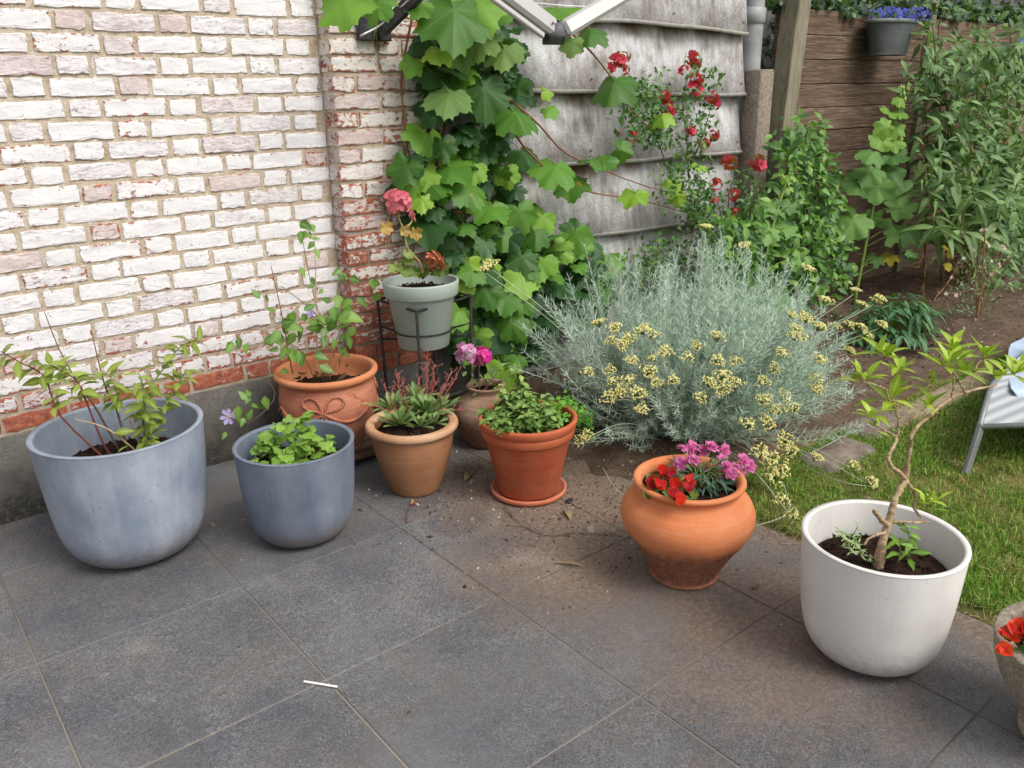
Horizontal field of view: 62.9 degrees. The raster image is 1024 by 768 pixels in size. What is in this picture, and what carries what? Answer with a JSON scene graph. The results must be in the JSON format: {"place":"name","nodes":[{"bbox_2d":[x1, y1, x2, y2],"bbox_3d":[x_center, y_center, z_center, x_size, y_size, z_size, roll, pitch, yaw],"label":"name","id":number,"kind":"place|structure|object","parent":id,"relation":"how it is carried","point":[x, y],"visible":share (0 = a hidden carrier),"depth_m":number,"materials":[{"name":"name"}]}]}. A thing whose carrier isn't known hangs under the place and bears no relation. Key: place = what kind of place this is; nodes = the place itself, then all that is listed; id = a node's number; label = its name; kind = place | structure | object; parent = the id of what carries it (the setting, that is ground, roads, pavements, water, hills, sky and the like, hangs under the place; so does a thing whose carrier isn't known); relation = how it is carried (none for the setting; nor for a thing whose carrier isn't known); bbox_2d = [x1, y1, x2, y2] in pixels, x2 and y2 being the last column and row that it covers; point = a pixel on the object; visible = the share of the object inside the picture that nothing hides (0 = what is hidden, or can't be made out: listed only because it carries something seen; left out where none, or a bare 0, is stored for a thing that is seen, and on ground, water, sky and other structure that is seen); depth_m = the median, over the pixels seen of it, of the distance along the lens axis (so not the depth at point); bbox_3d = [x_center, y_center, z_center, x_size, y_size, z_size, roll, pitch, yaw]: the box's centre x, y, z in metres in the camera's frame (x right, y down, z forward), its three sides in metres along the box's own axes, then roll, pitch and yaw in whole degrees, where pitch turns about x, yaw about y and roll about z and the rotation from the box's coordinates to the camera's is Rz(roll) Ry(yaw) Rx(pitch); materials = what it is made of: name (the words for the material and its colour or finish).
{"place":"outdoors","nodes":[
{"label":"outdoors","id":0,"kind":"place"},
{"bbox_2d":[0,403,1023,767],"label":"patio","id":1,"kind":"structure","parent":0,"point":[96,671],"depth_m":2.38,"materials":[{"name":"stone"}]},
{"bbox_2d":[0,0,438,524],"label":"brick wall","id":2,"kind":"structure","parent":1,"relation":"on","point":[169,169],"depth_m":3.32,"materials":[{"name":"white brick"}]},
{"bbox_2d":[356,0,422,41],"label":"wall bracket","id":3,"kind":"object","parent":2,"relation":"attached to","point":[367,32],"depth_m":3.46,"materials":[{"name":"black metal"}]},
{"bbox_2d":[232,419,353,547],"bbox_3d":[-0.767,0.375,3.020,0.421,0.367,0.419,-16,24,-36],"label":"plant tub","id":4,"kind":"object","parent":1,"relation":"on","point":[303,504],"visible":0.79,"depth_m":2.87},
{"bbox_2d":[250,410,336,464],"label":"potted seedlings","id":5,"kind":"object","parent":4,"relation":"on","point":[304,442],"visible":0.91,"depth_m":2.92,"materials":[{"name":"green plant"}]},
{"bbox_2d":[303,680,337,687],"bbox_3d":[-0.523,0.818,2.283,0.100,0.003,0.008,4,20,14],"label":"white strip","id":6,"kind":"object","parent":1,"relation":"on","point":[318,683],"visible":1,"depth_m":2.28,"materials":[{"name":"plastic"}]},
{"bbox_2d":[354,433,374,461],"bbox_3d":[-0.790,0.290,3.746,0.460,0.049,0.402,-16,24,-36],"label":"slatted pot stand","id":7,"kind":"object","parent":1,"relation":"on","point":[364,449],"visible":0.03,"depth_m":3.67,"materials":[{"name":"brown wood"}]},
{"bbox_2d":[273,353,378,448],"bbox_3d":[-0.800,0.098,3.671,0.445,0.358,0.442,-16,24,-36],"label":"plant pot","id":8,"kind":"object","parent":7,"relation":"on","point":[330,399],"visible":0.77,"depth_m":3.52,"materials":[{"name":"ceramic"}]},
{"bbox_2d":[219,220,381,439],"bbox_3d":[-0.890,-0.240,3.415,0.274,0.839,0.845,14,24,36],"label":"potted clematis","id":9,"kind":"object","parent":8,"relation":"in","point":[330,320],"visible":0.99,"depth_m":3.47,"materials":[{"name":"green plant"}]},
{"bbox_2d":[365,405,457,497],"bbox_3d":[-0.395,0.283,3.373,0.372,0.294,0.369,-16,24,-36],"label":"plant pot","id":10,"kind":"object","parent":1,"relation":"on","point":[413,461],"visible":0.83,"depth_m":3.26,"materials":[{"name":"beige ceramic"}]},
{"bbox_2d":[348,344,464,428],"bbox_3d":[-0.406,-0.008,3.417,0.447,0.279,0.456,2,19,8],"label":"rosette succulent","id":11,"kind":"object","parent":10,"relation":"in","point":[419,398],"visible":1,"depth_m":3.43,"materials":[{"name":"green plant"}]},
{"bbox_2d":[403,500,422,522],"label":"dead twig","id":12,"kind":"object","parent":1,"relation":"on","point":[411,509],"visible":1,"depth_m":3.21,"materials":[{"name":"brown wood"}]},
{"bbox_2d":[376,292,471,399],"bbox_3d":[-0.389,-0.084,3.877,0.361,0.656,0.393,-16,24,-36],"label":"wire plant stand","id":13,"kind":"object","parent":1,"relation":"on","point":[418,336],"visible":0.55,"depth_m":3.78,"materials":[{"name":"metal"}]},
{"bbox_2d":[382,272,458,351],"bbox_3d":[-0.399,-0.318,3.722,0.336,0.297,0.336,-16,24,-36],"label":"plant pot","id":14,"kind":"object","parent":13,"relation":"on","point":[434,295],"visible":0.96,"depth_m":3.62,"materials":[{"name":"green plastic"}]},
{"bbox_2d":[380,189,449,278],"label":"potted geranium","id":15,"kind":"object","parent":14,"relation":"in","point":[398,201],"visible":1,"depth_m":3.57,"materials":[{"name":"pink plant"}]},
{"bbox_2d":[442,454,491,481],"bbox_3d":[-0.201,0.372,3.529,0.263,0.059,0.218,-16,24,-36],"label":"twig pile","id":16,"kind":"object","parent":1,"relation":"on","point":[467,471],"visible":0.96,"depth_m":3.54,"materials":[{"name":"brown wood"}]},
{"bbox_2d":[464,472,473,480],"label":"dry leaf","id":17,"kind":"object","parent":1,"relation":"on","point":[466,477],"visible":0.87,"depth_m":3.48,"materials":[{"name":"brown plant"}]},
{"bbox_2d":[454,378,509,448],"bbox_3d":[-0.114,0.133,3.808,0.297,0.280,0.292,-16,24,-36],"label":"plant jar","id":18,"kind":"object","parent":1,"relation":"on","point":[469,429],"visible":0.65,"depth_m":3.71,"materials":[{"name":"ceramic"}]},
{"bbox_2d":[454,342,505,395],"bbox_3d":[-0.133,-0.064,3.732,0.273,0.285,0.134,-16,24,-36],"label":"potted pink","id":19,"kind":"object","parent":18,"relation":"in","point":[478,356],"visible":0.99,"depth_m":3.67,"materials":[{"name":"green plant"}]},
{"bbox_2d":[491,477,565,506],"bbox_3d":[0.067,0.418,3.365,0.304,0.029,0.304,-16,24,-36],"label":"pot saucer","id":20,"kind":"object","parent":1,"relation":"on","point":[556,496],"visible":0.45,"depth_m":3.27,"materials":[{"name":"ceramic"}]},
{"bbox_2d":[478,399,576,500],"bbox_3d":[0.064,0.270,3.313,0.389,0.311,0.387,-16,24,-36],"label":"plant pot","id":21,"kind":"object","parent":20,"relation":"on","point":[527,466],"visible":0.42,"depth_m":3.19,"materials":[{"name":"orange ceramic"}]},
{"bbox_2d":[477,362,563,435],"bbox_3d":[0.030,0.063,3.241,0.345,0.237,0.357,-5,20,-12],"label":"potted mint","id":22,"kind":"object","parent":21,"relation":"on","point":[523,410],"visible":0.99,"depth_m":3.22,"materials":[{"name":"green plant"}]},
{"bbox_2d":[541,390,595,441],"bbox_3d":[0.201,0.144,3.373,0.231,0.198,0.257,11,23,31],"label":"potted parsley","id":23,"kind":"object","parent":21,"relation":"in","point":[586,419],"visible":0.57,"depth_m":3.38,"materials":[{"name":"green plant"}]},
{"bbox_2d":[504,505,621,536],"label":"dead twig","id":24,"kind":"object","parent":1,"relation":"on","point":[531,529],"visible":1,"depth_m":3.04,"materials":[{"name":"brown wood"}]},
{"bbox_2d":[564,510,571,519],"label":"dry leaf","id":25,"kind":"object","parent":1,"relation":"on","point":[569,513],"visible":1,"depth_m":3.16,"materials":[{"name":"beige plant"}]},
{"bbox_2d":[554,561,583,565],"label":"dry leaf","id":26,"kind":"object","parent":1,"relation":"on","point":[571,562],"visible":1,"depth_m":2.83,"materials":[{"name":"beige plant"}]},
{"bbox_2d":[346,394,844,712],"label":"soil crumbs","id":27,"kind":"object","parent":1,"relation":"on","point":[755,587],"visible":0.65,"depth_m":3.12,"materials":[{"name":"brown soil"}]},
{"bbox_2d":[621,455,755,590],"bbox_3d":[0.568,0.461,2.723,0.430,0.352,0.427,-16,24,-36],"label":"plant urn","id":28,"kind":"object","parent":1,"relation":"on","point":[699,542],"visible":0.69,"depth_m":2.57,"materials":[{"name":"orange ceramic"}]},
{"bbox_2d":[642,464,698,504],"bbox_3d":[0.498,0.316,2.614,0.172,0.085,0.284,3,20,12],"label":"potted begonia","id":29,"kind":"object","parent":28,"relation":"in","point":[674,492],"visible":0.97,"depth_m":2.59,"materials":[{"name":"red plant"}]},
{"bbox_2d":[666,439,756,497],"bbox_3d":[0.663,0.265,2.739,0.419,0.216,0.266,-16,24,-36],"label":"potted carnation","id":30,"kind":"object","parent":28,"relation":"in","point":[745,461],"visible":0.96,"depth_m":2.71,"materials":[{"name":"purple plant"}]},
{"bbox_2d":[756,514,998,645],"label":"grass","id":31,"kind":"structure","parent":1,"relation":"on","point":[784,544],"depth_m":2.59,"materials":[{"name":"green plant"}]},
{"bbox_2d":[801,499,971,676],"bbox_3d":[1.010,0.584,2.325,0.425,0.369,0.423,-16,24,-36],"label":"plant tub","id":32,"kind":"object","parent":1,"relation":"on","point":[894,617],"visible":0.88,"depth_m":2.20,"materials":[{"name":"white ceramic"}]},
{"bbox_2d":[834,521,874,564],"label":"potted lavender","id":33,"kind":"object","parent":32,"relation":"in","point":[857,544],"visible":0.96,"depth_m":2.18,"materials":[{"name":"green plant"}]},
{"bbox_2d":[885,520,932,570],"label":"potted weed","id":34,"kind":"object","parent":32,"relation":"on","point":[909,546],"visible":0.99,"depth_m":2.25,"materials":[{"name":"green plant"}]},
{"bbox_2d":[835,329,1023,569],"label":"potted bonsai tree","id":35,"kind":"object","parent":32,"relation":"on","point":[949,357],"visible":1,"depth_m":2.21,"materials":[{"name":"green plant"}]},
{"bbox_2d":[993,601,1023,736],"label":"stone bowl","id":36,"kind":"object","parent":1,"relation":"on","point":[1011,668],"visible":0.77,"depth_m":1.99,"materials":[{"name":"grey stone"}]},
{"bbox_2d":[996,617,1023,655],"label":"bowl begonia","id":37,"kind":"object","parent":36,"relation":"on","point":[1012,630],"visible":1,"depth_m":1.73,"materials":[{"name":"red plant"}]},
{"bbox_3d":[-1.320,0.574,3.018,0.310,0.012,0.310,-16,24,-36],"label":"pot saucer","id":38,"kind":"object","parent":1,"relation":"on","visible":0},
{"bbox_2d":[26,398,206,568],"bbox_3d":[-1.337,0.363,2.926,0.552,0.471,0.548,-16,24,-36],"label":"plant tub","id":39,"kind":"object","parent":38,"relation":"on","point":[125,508],"visible":0.95,"depth_m":2.75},
{"bbox_2d":[0,311,205,455],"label":"potted shrub","id":40,"kind":"object","parent":39,"relation":"on","point":[44,380],"visible":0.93,"depth_m":2.82,"materials":[{"name":"green plant"}]},
{"bbox_2d":[490,0,629,44],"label":"folding dryer arm","id":41,"kind":"object","parent":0,"point":[546,27],"visible":1,"depth_m":2.20},
{"bbox_2d":[448,239,1023,480],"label":"flower bed","id":42,"kind":"object","parent":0,"point":[840,415],"visible":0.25,"depth_m":4.78,"materials":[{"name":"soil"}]},
{"bbox_2d":[317,0,707,391],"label":"grape vine","id":43,"kind":"object","parent":42,"relation":"on","point":[455,46],"visible":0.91,"depth_m":3.95,"materials":[{"name":"green plant"}]},
{"bbox_2d":[40,261,1023,713],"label":"bed crumbs","id":44,"kind":"object","parent":42,"relation":"on","point":[590,529],"visible":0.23,"depth_m":4.60,"materials":[{"name":"brown soil"}]},
{"bbox_2d":[422,0,748,397],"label":"sheet screen","id":45,"kind":"object","parent":42,"relation":"on","point":[649,35],"visible":0.39,"depth_m":4.75,"materials":[{"name":"grey wood"}]},
{"bbox_2d":[478,222,887,526],"bbox_3d":[0.949,-0.206,3.830,1.917,1.005,1.751,-16,24,-36],"label":"curry bush","id":46,"kind":"object","parent":42,"relation":"on","point":[738,373],"visible":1,"depth_m":3.58,"materials":[{"name":"plant"}]},
{"bbox_2d":[604,50,784,314],"bbox_3d":[1.219,-1.089,4.973,1.762,1.671,0.568,-16,24,-36],"label":"climbing rose","id":47,"kind":"object","parent":42,"relation":"on","point":[759,164],"visible":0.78,"depth_m":4.79,"materials":[{"name":"green plant"}]},
{"bbox_2d":[733,0,766,204],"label":"drain pipe","id":48,"kind":"object","parent":42,"relation":"on","point":[756,21],"visible":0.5,"depth_m":5.30,"materials":[{"name":"grey plastic"}]},
{"bbox_2d":[735,69,773,291],"bbox_3d":[1.562,-1.200,5.503,0.140,1.624,0.130,-16,24,-36],"label":"concrete post","id":49,"kind":"object","parent":42,"relation":"on","point":[756,114],"visible":0.44,"depth_m":5.30,"materials":[{"name":"beige concrete"}]},
{"bbox_2d":[740,169,811,313],"bbox_3d":[1.551,-0.718,4.956,0.314,1.074,0.717,14,24,37],"label":"hollyhock","id":50,"kind":"object","parent":42,"relation":"on","point":[787,207],"visible":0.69,"depth_m":4.97,"materials":[{"name":"green plant"}]},
{"bbox_2d":[698,107,867,329],"bbox_3d":[1.697,-0.853,5.243,2.240,1.654,0.735,-16,24,-36],"label":"bushy shrub","id":51,"kind":"object","parent":42,"relation":"on","point":[816,239],"visible":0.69,"depth_m":5.20,"materials":[{"name":"green plant"}]},
{"bbox_2d":[760,0,810,279],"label":"timber post","id":52,"kind":"object","parent":42,"relation":"on","point":[792,36],"visible":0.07,"depth_m":5.34,"materials":[{"name":"brown wood"}]},
{"bbox_2d":[830,82,922,304],"bbox_3d":[2.637,-1.298,5.857,1.122,1.540,0.318,-16,24,-36],"label":"hollyhock","id":53,"kind":"object","parent":42,"relation":"on","point":[880,182],"visible":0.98,"depth_m":5.68,"materials":[{"name":"green plant"}]},
{"bbox_2d":[828,293,948,355],"bbox_3d":[2.332,-0.399,5.153,0.742,0.328,0.845,1,19,7],"label":"peony clump","id":54,"kind":"object","parent":42,"relation":"on","point":[910,316],"visible":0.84,"depth_m":5.00,"materials":[{"name":"green plant"}]},
{"bbox_2d":[771,1,1023,291],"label":"wooden fence","id":55,"kind":"object","parent":42,"relation":"on","point":[835,51],"visible":0.22,"depth_m":6.21,"materials":[{"name":"brown wood"}]},
{"bbox_2d":[865,6,918,55],"bbox_3d":[2.642,-2.498,5.902,0.515,0.347,0.344,-16,24,-36],"label":"hanging pot","id":56,"kind":"object","parent":55,"relation":"hanging from","point":[889,36],"visible":0.97,"depth_m":5.77,"materials":[{"name":"grey plastic"}]},
{"bbox_2d":[863,6,931,24],"bbox_3d":[2.710,-2.575,5.878,0.483,0.141,0.292,-16,24,-36],"label":"lobelia","id":57,"kind":"object","parent":56,"relation":"in","point":[887,12],"visible":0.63,"depth_m":5.83,"materials":[{"name":"blue plant"}]},
{"bbox_2d":[1009,36,1023,74],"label":"hanging trough","id":58,"kind":"object","parent":55,"relation":"hanging from","point":[1022,57],"visible":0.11,"depth_m":7.31,"materials":[{"name":"grey plastic"}]},
{"bbox_2d":[905,237,934,297],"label":"withered stalk","id":59,"kind":"object","parent":42,"relation":"on","point":[909,253],"visible":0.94,"depth_m":5.93,"materials":[{"name":"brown plant"}]},
{"bbox_2d":[933,238,966,300],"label":"withered stalk","id":60,"kind":"object","parent":42,"relation":"on","point":[948,267],"visible":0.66,"depth_m":6.11,"materials":[{"name":"brown plant"}]},
{"bbox_2d":[886,0,1023,297],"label":"butterfly bush","id":61,"kind":"object","parent":42,"relation":"on","point":[990,199],"visible":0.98,"depth_m":5.93,"materials":[{"name":"green plant"}]},
{"bbox_2d":[944,227,1012,319],"bbox_3d":[3.061,-0.655,5.502,0.314,0.720,1.464,17,26,42],"label":"pale flowered plant","id":62,"kind":"object","parent":42,"relation":"on","point":[977,302],"visible":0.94,"depth_m":5.44,"materials":[{"name":"green plant"}]},
{"bbox_2d":[744,157,1023,625],"bbox_3d":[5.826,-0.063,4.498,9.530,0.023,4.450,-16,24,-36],"label":"lawn","id":63,"kind":"structure","parent":0,"point":[979,610],"depth_m":3.38,"materials":[{"name":"green plant"}]},
{"bbox_2d":[796,436,875,473],"bbox_3d":[1.421,0.298,3.652,0.416,0.025,0.211,-16,24,-37],"label":"edging stone","id":64,"kind":"object","parent":63,"relation":"on","point":[849,449],"visible":0.84,"depth_m":3.62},
{"bbox_2d":[836,406,910,440],"bbox_3d":[1.749,0.175,3.988,0.473,0.025,0.233,-16,24,-36],"label":"edging stone","id":65,"kind":"object","parent":63,"relation":"on","point":[891,417],"visible":0.59,"depth_m":3.93,"materials":[{"name":"beige stone"}]},
{"bbox_2d":[760,0,1023,152],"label":"ivy hedge","id":66,"kind":"object","parent":63,"relation":"on","point":[849,9],"visible":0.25,"depth_m":6.34,"materials":[{"name":"green plant"}]},
{"bbox_2d":[898,383,974,422],"bbox_3d":[2.140,0.080,4.239,0.797,0.025,0.180,-16,24,-37],"label":"edging stone","id":67,"kind":"object","parent":63,"relation":"on","point":[916,408],"visible":0.55,"depth_m":4.21,"materials":[{"name":"beige stone"}]},
{"bbox_2d":[957,362,1006,393],"bbox_3d":[2.586,-0.046,4.575,0.638,0.025,0.172,-18,25,-39],"label":"edging stone","id":68,"kind":"object","parent":63,"relation":"on","point":[977,382],"visible":0.41,"depth_m":4.50,"materials":[{"name":"beige stone"}]},
{"bbox_2d":[961,352,1023,473],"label":"sun lounger","id":69,"kind":"object","parent":63,"relation":"on","point":[1002,407],"visible":0.8,"depth_m":3.55,"materials":[{"name":"grey plastic"}]},
{"bbox_2d":[1008,338,1023,396],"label":"towel","id":70,"kind":"object","parent":69,"relation":"on","point":[1016,349],"visible":0.68,"depth_m":3.91,"materials":[{"name":"fabric"}]}
]}

